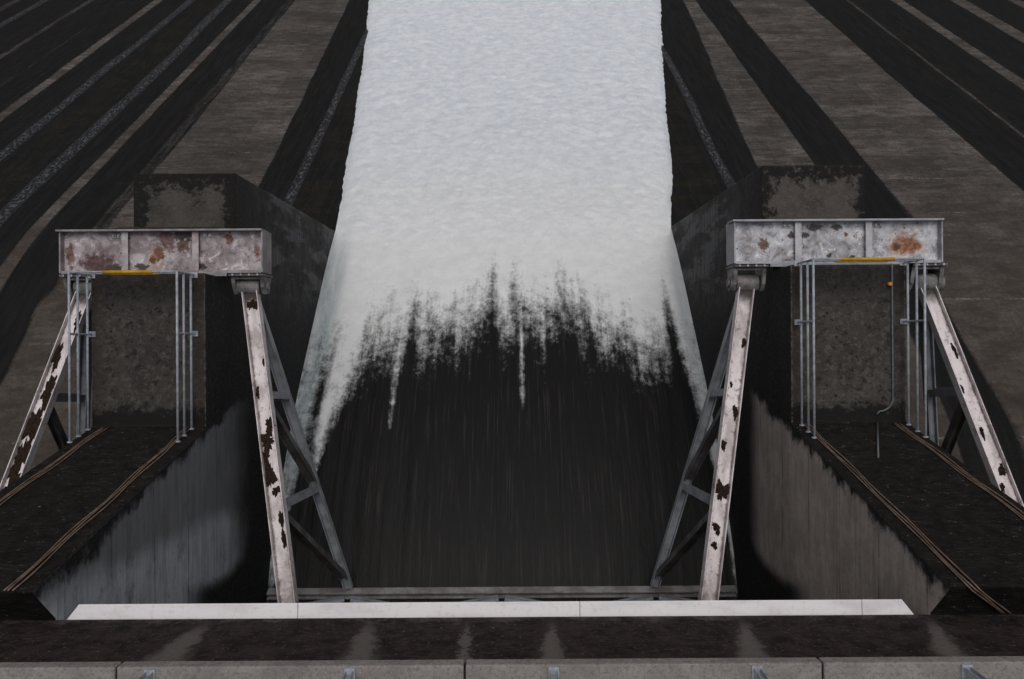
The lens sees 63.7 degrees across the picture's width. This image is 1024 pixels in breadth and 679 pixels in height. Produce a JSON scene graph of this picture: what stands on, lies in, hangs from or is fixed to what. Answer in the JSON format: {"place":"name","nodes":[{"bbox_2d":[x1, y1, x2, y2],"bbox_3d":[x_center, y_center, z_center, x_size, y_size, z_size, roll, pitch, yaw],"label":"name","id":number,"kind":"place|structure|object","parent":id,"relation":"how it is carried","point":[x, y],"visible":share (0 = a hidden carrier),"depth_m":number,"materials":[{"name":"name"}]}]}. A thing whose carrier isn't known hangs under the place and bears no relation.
{"place":"outdoors","nodes":[
{"label":"outdoors","id":0,"kind":"place"},
{"bbox_2d":[283,28,367,205],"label":"water","id":1,"kind":"structure","parent":0,"point":[299,178],"depth_m":47.03,"materials":[{"name":"grey liquid"}]},
{"bbox_2d":[661,45,735,188],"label":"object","id":2,"kind":"structure","parent":0,"point":[722,169],"depth_m":47.37,"materials":[{"name":"grey liquid"}]},
{"label":"ground","id":3,"kind":"structure","parent":0,"visible":0},
{"bbox_2d":[0,0,1023,503],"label":"concrete dam","id":4,"kind":"structure","parent":3,"relation":"on","point":[914,108],"depth_m":48.06,"materials":[{"name":"grey concrete"}]},
{"bbox_2d":[0,0,48,27],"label":"water","id":5,"kind":"structure","parent":4,"relation":"on","point":[21,13],"depth_m":67.78,"materials":[{"name":"grey liquid"}]},
{"bbox_2d":[0,0,195,161],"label":"water","id":6,"kind":"structure","parent":4,"relation":"on","point":[23,137],"depth_m":53.10,"materials":[{"name":"grey liquid"}]},
{"bbox_2d":[0,0,232,226],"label":"water","id":7,"kind":"structure","parent":4,"relation":"on","point":[41,178],"depth_m":47.93,"materials":[{"name":"grey liquid"}]},
{"bbox_2d":[0,173,334,620],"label":"spillway pier","id":8,"kind":"structure","parent":4,"relation":"on","point":[184,520],"depth_m":21.10,"materials":[{"name":"concrete"}]},
{"bbox_2d":[0,427,108,504],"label":"cable run","id":9,"kind":"object","parent":8,"relation":"attached to","point":[48,466],"visible":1,"depth_m":18.44,"materials":[{"name":"metal"}]},
{"bbox_2d":[3,426,189,590],"bbox_3d":[-8.191,3.152,17.190,0.210,7.586,1.880,0,90,0],"label":"cable run","id":10,"kind":"object","parent":8,"relation":"attached to","point":[42,558],"visible":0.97,"depth_m":15.91,"materials":[{"name":"metal"}]},
{"bbox_2d":[67,270,197,442],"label":"pipes","id":11,"kind":"object","parent":8,"relation":"on","point":[89,274],"visible":1,"depth_m":20.37,"materials":[{"name":"grey metal"}]},
{"bbox_2d":[55,228,271,294],"bbox_3d":[-9.352,-2.068,22.350,5.462,1.100,1.709,0,90,0],"label":"trunnion girder","id":12,"kind":"object","parent":8,"relation":"on","point":[239,253],"visible":0.75,"depth_m":22.08,"materials":[{"name":"metal"}]},
{"bbox_2d":[0,280,91,490],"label":"radial gate","id":13,"kind":"structure","parent":12,"relation":"attached to","point":[42,414],"depth_m":21.82,"materials":[{"name":"metal"}]},
{"bbox_2d":[67,275,917,619],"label":"radial gate","id":14,"kind":"structure","parent":12,"relation":"attached to","point":[707,597],"depth_m":21.36,"materials":[{"name":"metal"}]},
{"bbox_2d":[0,615,1023,678],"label":"bridge deck","id":15,"kind":"structure","parent":8,"relation":"on","point":[811,647],"depth_m":12.76,"materials":[{"name":"concrete"}]},
{"bbox_2d":[138,664,987,678],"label":"bridge railing","id":16,"kind":"object","parent":15,"relation":"on","point":[968,671],"visible":1,"depth_m":11.95,"materials":[{"name":"metal"}]},
{"bbox_2d":[266,0,737,601],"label":"water","id":17,"kind":"structure","parent":4,"relation":"on","point":[502,382],"depth_m":32.59,"materials":[{"name":"white liquid"}]},
{"bbox_2d":[671,165,1023,614],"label":"spillway pier","id":18,"kind":"structure","parent":4,"relation":"on","point":[810,518],"depth_m":21.10,"materials":[{"name":"concrete"}]},
{"bbox_2d":[726,218,947,290],"bbox_3d":[8.736,-2.259,22.350,5.770,1.100,1.869,0,90,0],"label":"trunnion girder","id":19,"kind":"object","parent":18,"relation":"on","point":[759,246],"visible":0.87,"depth_m":22.08,"materials":[{"name":"metal"}]},
{"bbox_2d":[911,274,1023,506],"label":"radial gate","id":20,"kind":"structure","parent":19,"relation":"attached to","point":[970,408],"depth_m":21.92,"materials":[{"name":"metal"}]},
{"bbox_2d":[794,257,927,438],"bbox_3d":[8.671,0.182,20.520,2.880,1.159,4.410,0,90,0],"label":"walkway railing","id":21,"kind":"object","parent":18,"relation":"on","point":[905,261],"visible":1,"depth_m":20.37,"materials":[{"name":"grey metal"}]},
{"bbox_2d":[876,265,893,457],"bbox_3d":[9.497,0.542,19.886,1.072,2.393,4.826,17,90,0],"label":"conduit","id":22,"kind":"object","parent":18,"relation":"attached to","point":[891,285],"visible":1,"depth_m":21.04,"materials":[{"name":"metal"}]},
{"bbox_2d":[803,423,1010,613],"bbox_3d":[7.636,3.513,17.188,0.820,7.591,2.784,-21,90,0],"label":"cable run","id":23,"kind":"object","parent":18,"relation":"attached to","point":[941,558],"visible":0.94,"depth_m":15.19,"materials":[{"name":"metal"}]},
{"bbox_2d":[893,422,1023,519],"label":"cable run","id":24,"kind":"object","parent":18,"relation":"attached to","point":[965,473],"visible":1,"depth_m":17.82,"materials":[{"name":"metal"}]}
]}

